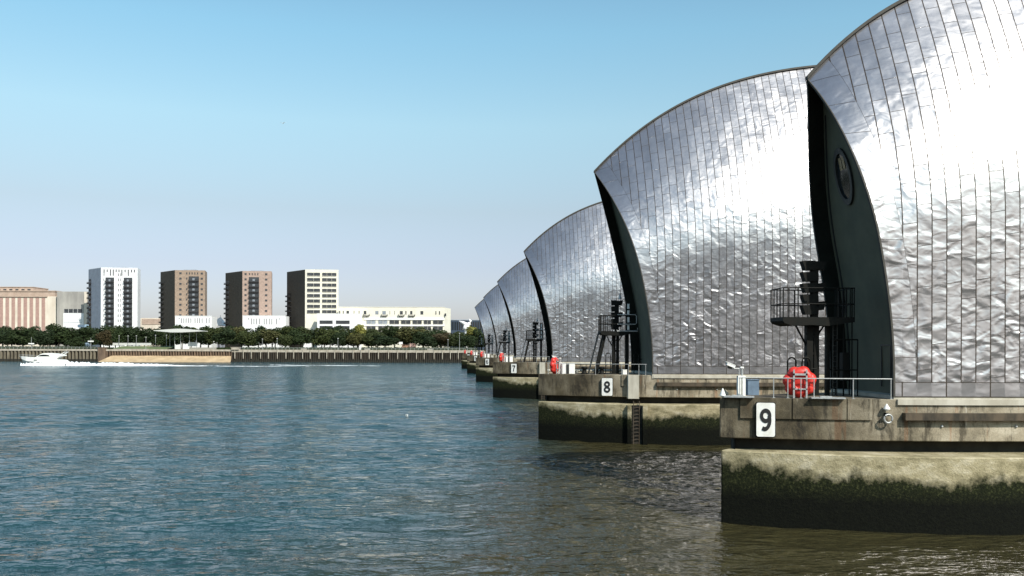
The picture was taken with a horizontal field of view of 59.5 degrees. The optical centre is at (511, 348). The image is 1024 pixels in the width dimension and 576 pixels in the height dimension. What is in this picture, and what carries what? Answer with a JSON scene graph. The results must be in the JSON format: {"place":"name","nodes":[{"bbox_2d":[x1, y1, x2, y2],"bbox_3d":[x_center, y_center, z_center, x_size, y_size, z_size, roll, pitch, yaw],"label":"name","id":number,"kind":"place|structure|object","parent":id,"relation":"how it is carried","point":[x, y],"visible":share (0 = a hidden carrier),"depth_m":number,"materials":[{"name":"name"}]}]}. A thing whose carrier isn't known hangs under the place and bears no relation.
{"place":"outdoors","nodes":[
{"label":"outdoors","id":0,"kind":"place"},
{"bbox_2d":[57,291,87,345],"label":"warehouse","id":1,"kind":"structure","parent":0,"point":[72,310],"depth_m":636.00,"materials":[{"name":"concrete"}]},
{"bbox_2d":[114,346,173,348],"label":"lawn","id":2,"kind":"structure","parent":0,"point":[144,347],"depth_m":541.92,"materials":[{"name":"green plant"}]},
{"bbox_2d":[140,318,159,345],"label":"building","id":3,"kind":"structure","parent":0,"point":[150,323],"depth_m":700.00,"materials":[{"name":"beige concrete"}]},
{"bbox_2d":[99,355,230,361],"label":"beach","id":4,"kind":"structure","parent":0,"point":[118,358],"depth_m":518.67,"materials":[{"name":"beige sand"}]},
{"bbox_2d":[217,315,224,325],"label":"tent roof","id":5,"kind":"structure","parent":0,"point":[220,321],"depth_m":636.77,"materials":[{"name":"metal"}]},
{"bbox_2d":[242,315,288,347],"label":"podium block","id":6,"kind":"structure","parent":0,"point":[253,322],"depth_m":595.00,"materials":[{"name":"white concrete"}]},
{"bbox_2d":[339,307,450,347],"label":"long block","id":7,"kind":"structure","parent":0,"point":[427,318],"depth_m":600.00,"materials":[{"name":"white concrete"}]},
{"bbox_2d":[0,0,897,346],"label":"sky","id":8,"kind":"structure","parent":0,"point":[417,156],"materials":[{"name":"blue"}]},
{"bbox_2d":[459,319,471,333],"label":"sculpture","id":9,"kind":"object","parent":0,"point":[466,324],"visible":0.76,"depth_m":598.99,"materials":[{"name":"white"}]},
{"bbox_2d":[451,320,484,349],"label":"blue building","id":10,"kind":"structure","parent":0,"point":[456,325],"depth_m":660.00,"materials":[{"name":"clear glass"}]},
{"bbox_2d":[474,337,483,353],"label":"signal tower","id":11,"kind":"structure","parent":0,"point":[478,342],"depth_m":374.98,"materials":[{"name":"black metal"}]},
{"bbox_2d":[482,333,494,354],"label":"signal tower","id":12,"kind":"structure","parent":0,"point":[489,341],"depth_m":300.87,"materials":[{"name":"black metal"}]},
{"bbox_2d":[494,328,511,357],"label":"signal tower","id":13,"kind":"structure","parent":0,"point":[504,342],"depth_m":228.98,"materials":[{"name":"black metal"}]},
{"bbox_2d":[0,361,1023,575],"bbox_3d":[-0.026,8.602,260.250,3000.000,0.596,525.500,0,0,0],"label":"river","id":14,"kind":"structure","parent":0,"point":[250,469],"depth_m":54.09,"materials":[{"name":"liquid"}]},
{"bbox_2d":[20,352,69,364],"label":"motor boat","id":15,"kind":"object","parent":14,"relation":"on","point":[51,357],"visible":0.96,"depth_m":410.10,"materials":[{"name":"white paint"}]},
{"bbox_2d":[0,349,97,361],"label":"quay wall","id":16,"kind":"structure","parent":14,"relation":"in","point":[82,355],"depth_m":523.00,"materials":[{"name":"black concrete"}]},
{"bbox_2d":[97,347,107,361],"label":"stone block","id":17,"kind":"structure","parent":14,"relation":"in","point":[101,353],"depth_m":521.90,"materials":[{"name":"brown stone"}]},
{"bbox_2d":[106,349,231,361],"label":"quay wall","id":18,"kind":"structure","parent":14,"relation":"in","point":[164,352],"depth_m":523.00,"materials":[{"name":"black concrete"}]},
{"bbox_2d":[20,360,356,366],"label":"wake","id":19,"kind":"object","parent":14,"relation":"on","point":[59,363],"visible":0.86,"depth_m":410.29,"materials":[{"name":"white liquid"}]},
{"bbox_2d":[232,349,483,362],"bbox_3d":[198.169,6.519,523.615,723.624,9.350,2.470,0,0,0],"label":"quay wall","id":20,"kind":"structure","parent":14,"relation":"in","point":[415,356],"depth_m":523.00,"materials":[{"name":"black concrete"}]},
{"bbox_2d":[461,299,495,368],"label":"barrier pier","id":21,"kind":"structure","parent":14,"relation":"in","point":[482,311],"depth_m":372.41,"materials":[{"name":"metal"}]},
{"bbox_2d":[467,285,513,373],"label":"barrier pier","id":22,"kind":"structure","parent":14,"relation":"in","point":[495,304],"depth_m":298.49,"materials":[{"name":"metal"}]},
{"bbox_2d":[476,258,546,381],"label":"barrier pier","id":23,"kind":"structure","parent":14,"relation":"in","point":[518,291],"depth_m":226.25,"materials":[{"name":"metal"}]},
{"bbox_2d":[493,201,630,398],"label":"barrier pier","id":24,"kind":"structure","parent":14,"relation":"in","point":[572,263],"depth_m":153.69,"materials":[{"name":"metal"}]},
{"bbox_2d":[498,356,545,361],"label":"deck railing","id":25,"kind":"object","parent":24,"relation":"on","point":[524,356],"visible":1,"depth_m":154.36,"materials":[{"name":"metal"}]},
{"bbox_2d":[538,65,825,445],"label":"barrier pier","id":26,"kind":"structure","parent":14,"relation":"in","point":[705,197],"depth_m":81.87,"materials":[{"name":"metal"}]},
{"bbox_2d":[550,357,558,373],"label":"life float","id":27,"kind":"object","parent":26,"relation":"on","point":[554,368],"visible":0.98,"depth_m":84.51,"materials":[{"name":"plastic"}]},
{"bbox_2d":[552,355,561,373],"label":"camera post","id":28,"kind":"object","parent":26,"relation":"on","point":[560,369],"visible":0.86,"depth_m":85.40,"materials":[{"name":"metal"}]},
{"bbox_2d":[562,363,574,373],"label":"control cabinet","id":29,"kind":"object","parent":26,"relation":"on","point":[568,368],"visible":0.79,"depth_m":85.08,"materials":[{"name":"white metal"}]},
{"bbox_2d":[581,366,587,373],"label":"bollard","id":30,"kind":"object","parent":26,"relation":"on","point":[583,368],"visible":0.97,"depth_m":84.45,"materials":[{"name":"black metal"}]},
{"bbox_2d":[547,369,624,372],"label":"deck pipework","id":31,"kind":"object","parent":26,"relation":"on","point":[580,370],"visible":0.46,"depth_m":87.41,"materials":[{"name":"metal"}]},
{"bbox_2d":[547,363,646,374],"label":"deck railing","id":32,"kind":"object","parent":26,"relation":"on","point":[595,367],"visible":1,"depth_m":82.12,"materials":[{"name":"metal"}]},
{"bbox_2d":[720,0,1023,534],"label":"barrier pier","id":33,"kind":"structure","parent":14,"relation":"in","point":[915,112],"depth_m":43.48,"materials":[{"name":"metal"}]},
{"bbox_2d":[725,361,745,395],"bbox_3d":[11.299,1.565,45.352,0.998,1.777,0.240,0,0,-3],"label":"camera post","id":34,"kind":"object","parent":33,"relation":"on","point":[742,382],"visible":0.85,"depth_m":45.26,"materials":[{"name":"white metal"}]},
{"bbox_2d":[724,395,753,397],"bbox_3d":[11.251,2.379,44.406,1.450,0.110,0.720,0,0,14],"label":"deck plate","id":35,"kind":"object","parent":33,"relation":"on","point":[737,396],"visible":1,"depth_m":44.08,"materials":[{"name":"metal"}]},
{"bbox_2d":[746,379,758,394],"bbox_3d":[12.566,2.048,46.920,0.680,0.820,0.580,0,0,-3],"label":"equipment cabinet","id":36,"kind":"object","parent":33,"relation":"on","point":[752,386],"visible":0.79,"depth_m":46.67,"materials":[{"name":"blue metal"}]},
{"bbox_2d":[782,366,815,397],"bbox_3d":[14.242,1.689,44.385,1.618,1.605,0.657,0,0,11],"label":"life float","id":37,"kind":"object","parent":33,"relation":"on","point":[794,384],"visible":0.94,"depth_m":44.19,"materials":[{"name":"red plastic"}]},
{"bbox_2d":[739,377,891,398],"bbox_3d":[14.835,1.962,43.919,7.288,1.004,0.317,0,0,10],"label":"deck railing","id":38,"kind":"object","parent":33,"relation":"on","point":[814,383],"visible":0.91,"depth_m":43.85,"materials":[{"name":"metal"}]},
{"bbox_2d":[809,396,845,398],"bbox_3d":[15.332,2.391,43.562,1.600,0.110,0.720,0,0,9],"label":"deck plate","id":39,"kind":"object","parent":33,"relation":"on","point":[825,397],"visible":1,"depth_m":43.31,"materials":[{"name":"metal"}]},
{"bbox_2d":[883,413,892,423],"bbox_3d":[18.046,3.374,43.147,0.477,0.499,0.395,0,0,-3],"label":"mooring ring","id":40,"kind":"object","parent":33,"relation":"attached to","point":[886,414],"visible":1,"depth_m":42.97,"materials":[{"name":"metal"}]},
{"bbox_2d":[520,318,547,361],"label":"signal tower","id":41,"kind":"structure","parent":0,"point":[534,335],"depth_m":156.68,"materials":[{"name":"black metal"}]},
{"bbox_2d":[588,293,641,373],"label":"signal tower","id":42,"kind":"structure","parent":0,"point":[614,324],"depth_m":84.97,"materials":[{"name":"black metal"}]},
{"bbox_2d":[770,260,857,395],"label":"signal tower","id":43,"kind":"structure","parent":0,"point":[812,323],"depth_m":46.46,"materials":[{"name":"black metal"}]},
{"label":"ground","id":44,"kind":"structure","parent":0,"visible":0},
{"bbox_2d":[0,327,16,346],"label":"dark tree","id":45,"kind":"object","parent":44,"relation":"on","point":[8,329],"visible":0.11,"depth_m":565.31,"materials":[{"name":"green plant"}]},
{"bbox_2d":[0,330,17,345],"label":"dark tree","id":46,"kind":"object","parent":44,"relation":"on","point":[4,335],"visible":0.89,"depth_m":545.08,"materials":[{"name":"green plant"}]},
{"bbox_2d":[7,326,37,345],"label":"dark tree","id":47,"kind":"object","parent":44,"relation":"on","point":[24,340],"visible":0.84,"depth_m":546.98,"materials":[{"name":"green plant"}]},
{"bbox_2d":[0,287,56,346],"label":"old mill","id":48,"kind":"object","parent":44,"relation":"on","point":[27,307],"visible":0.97,"depth_m":640.00,"materials":[{"name":"beige concrete"}]},
{"bbox_2d":[24,325,41,345],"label":"dark tree","id":49,"kind":"object","parent":44,"relation":"on","point":[33,328],"visible":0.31,"depth_m":560.86,"materials":[{"name":"green plant"}]},
{"bbox_2d":[30,329,55,345],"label":"dark tree","id":50,"kind":"object","parent":44,"relation":"on","point":[44,337],"visible":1,"depth_m":542.53,"materials":[{"name":"green plant"}]},
{"bbox_2d":[0,346,96,348],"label":"hedge","id":51,"kind":"object","parent":44,"relation":"on","point":[51,347],"visible":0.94,"depth_m":529.30,"materials":[{"name":"green plant"}]},
{"bbox_2d":[38,341,60,345],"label":"dark tree","id":52,"kind":"object","parent":44,"relation":"on","point":[55,343],"visible":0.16,"depth_m":562.01,"materials":[{"name":"green plant"}]},
{"bbox_2d":[45,323,72,346],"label":"dark tree","id":53,"kind":"object","parent":44,"relation":"on","point":[62,334],"visible":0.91,"depth_m":552.58,"materials":[{"name":"green plant"}]},
{"bbox_2d":[63,337,85,346],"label":"dark tree","id":54,"kind":"object","parent":44,"relation":"on","point":[76,341],"visible":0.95,"depth_m":538.34,"materials":[{"name":"green plant"}]},
{"bbox_2d":[71,326,94,342],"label":"dark tree","id":55,"kind":"object","parent":44,"relation":"on","point":[85,333],"visible":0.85,"depth_m":561.69,"materials":[{"name":"green plant"}]},
{"bbox_2d":[90,325,110,346],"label":"dark tree","id":56,"kind":"object","parent":44,"relation":"on","point":[106,327],"visible":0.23,"depth_m":569.02,"materials":[{"name":"green plant"}]},
{"bbox_2d":[95,330,112,346],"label":"russet tree","id":57,"kind":"object","parent":44,"relation":"on","point":[103,338],"visible":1,"depth_m":546.12,"materials":[{"name":"brown plant"}]},
{"bbox_2d":[86,267,140,348],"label":"apartment tower","id":58,"kind":"structure","parent":44,"relation":"on","point":[114,295],"depth_m":601.29,"materials":[{"name":"white concrete"}]},
{"bbox_2d":[107,328,127,347],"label":"dark tree","id":59,"kind":"object","parent":44,"relation":"on","point":[117,336],"visible":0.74,"depth_m":558.09,"materials":[{"name":"green plant"}]},
{"bbox_2d":[115,325,139,345],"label":"dark tree","id":60,"kind":"object","parent":44,"relation":"on","point":[128,334],"visible":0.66,"depth_m":562.97,"materials":[{"name":"green plant"}]},
{"bbox_2d":[113,343,150,344],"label":"garden wall","id":61,"kind":"structure","parent":44,"relation":"on","point":[131,343],"depth_m":551.00,"materials":[{"name":"concrete"}]},
{"bbox_2d":[132,327,158,345],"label":"dark tree","id":62,"kind":"object","parent":44,"relation":"on","point":[144,335],"visible":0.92,"depth_m":567.35,"materials":[{"name":"green plant"}]},
{"bbox_2d":[152,328,171,345],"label":"dark tree","id":63,"kind":"object","parent":44,"relation":"on","point":[160,339],"visible":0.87,"depth_m":566.46,"materials":[{"name":"green plant"}]},
{"bbox_2d":[165,325,179,348],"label":"green tree","id":64,"kind":"object","parent":44,"relation":"on","point":[168,336],"visible":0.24,"depth_m":565.11,"materials":[{"name":"green plant"}]},
{"bbox_2d":[154,329,207,348],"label":"park canopy","id":65,"kind":"object","parent":44,"relation":"on","point":[180,331],"visible":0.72,"depth_m":535.00,"materials":[{"name":"metal"}]},
{"bbox_2d":[158,270,206,348],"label":"apartment tower","id":66,"kind":"structure","parent":44,"relation":"on","point":[182,292],"depth_m":607.48,"materials":[{"name":"brown brick"}]},
{"bbox_2d":[170,324,194,348],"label":"dark tree","id":67,"kind":"object","parent":44,"relation":"on","point":[175,338],"visible":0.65,"depth_m":560.76,"materials":[{"name":"green plant"}]},
{"bbox_2d":[183,327,198,346],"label":"green tree","id":68,"kind":"object","parent":44,"relation":"on","point":[192,340],"visible":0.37,"depth_m":570.13,"materials":[{"name":"green plant"}]},
{"bbox_2d":[175,316,216,348],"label":"podium block","id":69,"kind":"structure","parent":44,"relation":"on","point":[197,322],"depth_m":597.00,"materials":[{"name":"white concrete"}]},
{"bbox_2d":[193,325,209,346],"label":"dark tree","id":70,"kind":"object","parent":44,"relation":"on","point":[203,329],"visible":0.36,"depth_m":570.98,"materials":[{"name":"green plant"}]},
{"bbox_2d":[189,347,215,348],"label":"garden wall","id":71,"kind":"structure","parent":44,"relation":"on","point":[200,348],"depth_m":531.00,"materials":[{"name":"white concrete"}]},
{"bbox_2d":[197,327,214,347],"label":"dark tree","id":72,"kind":"object","parent":44,"relation":"on","point":[202,338],"visible":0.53,"depth_m":563.90,"materials":[{"name":"green plant"}]},
{"bbox_2d":[204,327,224,347],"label":"green tree","id":73,"kind":"object","parent":44,"relation":"on","point":[214,331],"visible":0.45,"depth_m":561.20,"materials":[{"name":"green plant"}]},
{"bbox_2d":[211,329,236,346],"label":"dark tree","id":74,"kind":"object","parent":44,"relation":"on","point":[225,337],"visible":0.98,"depth_m":543.15,"materials":[{"name":"green plant"}]},
{"bbox_2d":[220,325,237,347],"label":"dark tree","id":75,"kind":"object","parent":44,"relation":"on","point":[229,327],"visible":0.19,"depth_m":568.36,"materials":[{"name":"green plant"}]},
{"bbox_2d":[230,326,246,346],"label":"olive tree","id":76,"kind":"object","parent":44,"relation":"on","point":[237,330],"visible":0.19,"depth_m":567.37,"materials":[{"name":"green plant"}]},
{"bbox_2d":[234,331,259,346],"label":"green tree","id":77,"kind":"object","parent":44,"relation":"on","point":[245,338],"visible":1,"depth_m":540.88,"materials":[{"name":"green plant"}]},
{"bbox_2d":[224,270,271,348],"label":"apartment tower","id":78,"kind":"structure","parent":44,"relation":"on","point":[248,293],"depth_m":607.65,"materials":[{"name":"brick"}]},
{"bbox_2d":[238,328,259,345],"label":"dark tree","id":79,"kind":"object","parent":44,"relation":"on","point":[252,330],"visible":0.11,"depth_m":561.37,"materials":[{"name":"green plant"}]},
{"bbox_2d":[251,330,267,346],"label":"green tree","id":80,"kind":"object","parent":44,"relation":"on","point":[260,343],"visible":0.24,"depth_m":570.02,"materials":[{"name":"green plant"}]},
{"bbox_2d":[255,325,266,347],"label":"dark tree","id":81,"kind":"object","parent":44,"relation":"on","point":[261,327],"visible":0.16,"depth_m":570.08,"materials":[{"name":"green plant"}]},
{"bbox_2d":[259,328,279,346],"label":"olive tree","id":82,"kind":"object","parent":44,"relation":"on","point":[269,336],"visible":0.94,"depth_m":542.20,"materials":[{"name":"green plant"}]},
{"bbox_2d":[275,334,292,346],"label":"green tree","id":83,"kind":"object","parent":44,"relation":"on","point":[284,340],"visible":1,"depth_m":539.79,"materials":[{"name":"green plant"}]},
{"bbox_2d":[278,325,294,335],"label":"green tree","id":84,"kind":"object","parent":44,"relation":"on","point":[284,330],"visible":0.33,"depth_m":561.62,"materials":[{"name":"green plant"}]},
{"bbox_2d":[242,347,358,349],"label":"hedge","id":85,"kind":"object","parent":44,"relation":"on","point":[310,348],"visible":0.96,"depth_m":529.30,"materials":[{"name":"green plant"}]},
{"bbox_2d":[287,330,314,346],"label":"dark tree","id":86,"kind":"object","parent":44,"relation":"on","point":[299,338],"visible":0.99,"depth_m":544.76,"materials":[{"name":"green plant"}]},
{"bbox_2d":[296,326,312,344],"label":"green tree","id":87,"kind":"object","parent":44,"relation":"on","point":[306,330],"visible":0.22,"depth_m":565.89,"materials":[{"name":"green plant"}]},
{"bbox_2d":[285,269,337,347],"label":"apartment tower","id":88,"kind":"structure","parent":44,"relation":"on","point":[311,294],"depth_m":604.46,"materials":[{"name":"concrete"}]},
{"bbox_2d":[310,328,339,346],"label":"green tree","id":89,"kind":"object","parent":44,"relation":"on","point":[323,336],"visible":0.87,"depth_m":549.17,"materials":[{"name":"green plant"}]},
{"bbox_2d":[321,326,340,346],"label":"dark tree","id":90,"kind":"object","parent":44,"relation":"on","point":[326,327],"visible":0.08,"depth_m":570.96,"materials":[{"name":"green plant"}]},
{"bbox_2d":[328,331,348,346],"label":"dark tree","id":91,"kind":"object","parent":44,"relation":"on","point":[342,340],"visible":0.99,"depth_m":544.14,"materials":[{"name":"green plant"}]},
{"bbox_2d":[317,313,361,349],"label":"podium block","id":92,"kind":"structure","parent":44,"relation":"on","point":[348,321],"depth_m":594.00,"materials":[{"name":"white concrete"}]},
{"bbox_2d":[319,320,332,323],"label":"window","id":93,"kind":"structure","parent":92,"relation":"in","point":[320,321],"depth_m":594.03,"materials":[{"name":"grey glass"}]},
{"bbox_2d":[336,320,349,323],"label":"window","id":94,"kind":"structure","parent":92,"relation":"in","point":[337,321],"depth_m":594.03,"materials":[{"name":"grey glass"}]},
{"bbox_2d":[339,327,352,346],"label":"green tree","id":95,"kind":"object","parent":44,"relation":"on","point":[347,330],"visible":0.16,"depth_m":563.79,"materials":[{"name":"green plant"}]},
{"bbox_2d":[346,332,366,346],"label":"olive tree","id":96,"kind":"object","parent":44,"relation":"on","point":[356,339],"visible":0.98,"depth_m":542.44,"materials":[{"name":"green plant"}]},
{"bbox_2d":[349,324,366,347],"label":"yellow tree","id":97,"kind":"object","parent":44,"relation":"on","point":[358,328],"visible":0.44,"depth_m":552.45,"materials":[{"name":"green plant"}]},
{"bbox_2d":[361,332,383,346],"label":"green tree","id":98,"kind":"object","parent":44,"relation":"on","point":[368,341],"visible":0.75,"depth_m":544.90,"materials":[{"name":"green plant"}]},
{"bbox_2d":[367,327,386,346],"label":"green tree","id":99,"kind":"object","parent":44,"relation":"on","point":[374,330],"visible":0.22,"depth_m":564.20,"materials":[{"name":"green plant"}]},
{"bbox_2d":[372,334,399,347],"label":"dark tree","id":100,"kind":"object","parent":44,"relation":"on","point":[382,340],"visible":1,"depth_m":540.22,"materials":[{"name":"green plant"}]},
{"bbox_2d":[383,325,402,346],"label":"dark tree","id":101,"kind":"object","parent":44,"relation":"on","point":[392,330],"visible":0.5,"depth_m":561.67,"materials":[{"name":"green plant"}]},
{"bbox_2d":[394,327,417,343],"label":"olive tree","id":102,"kind":"object","parent":44,"relation":"on","point":[405,334],"visible":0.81,"depth_m":547.17,"materials":[{"name":"green plant"}]},
{"bbox_2d":[362,347,476,349],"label":"hedge","id":103,"kind":"object","parent":44,"relation":"on","point":[420,348],"visible":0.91,"depth_m":529.30,"materials":[{"name":"green plant"}]},
{"bbox_2d":[410,330,434,346],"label":"dark tree","id":104,"kind":"object","parent":44,"relation":"on","point":[419,337],"visible":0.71,"depth_m":545.50,"materials":[{"name":"green plant"}]},
{"bbox_2d":[423,335,441,346],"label":"dark tree","id":105,"kind":"object","parent":44,"relation":"on","point":[428,340],"visible":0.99,"depth_m":539.10,"materials":[{"name":"green plant"}]},
{"bbox_2d":[432,332,453,346],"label":"russet tree","id":106,"kind":"object","parent":44,"relation":"on","point":[443,338],"visible":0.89,"depth_m":540.72,"materials":[{"name":"brown plant"}]},
{"bbox_2d":[443,334,464,346],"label":"green tree","id":107,"kind":"object","parent":44,"relation":"on","point":[452,342],"visible":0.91,"depth_m":541.27,"materials":[{"name":"green plant"}]},
{"bbox_2d":[456,335,476,346],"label":"dark tree","id":108,"kind":"object","parent":44,"relation":"on","point":[468,342],"visible":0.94,"depth_m":539.81,"materials":[{"name":"green plant"}]},
{"bbox_2d":[465,326,478,337],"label":"yellow tree","id":109,"kind":"object","parent":44,"relation":"on","point":[469,330],"visible":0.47,"depth_m":549.20,"materials":[{"name":"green plant"}]},
{"bbox_2d":[473,328,484,346],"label":"dark tree","id":110,"kind":"object","parent":44,"relation":"on","point":[480,333],"visible":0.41,"depth_m":545.80,"materials":[{"name":"green plant"}]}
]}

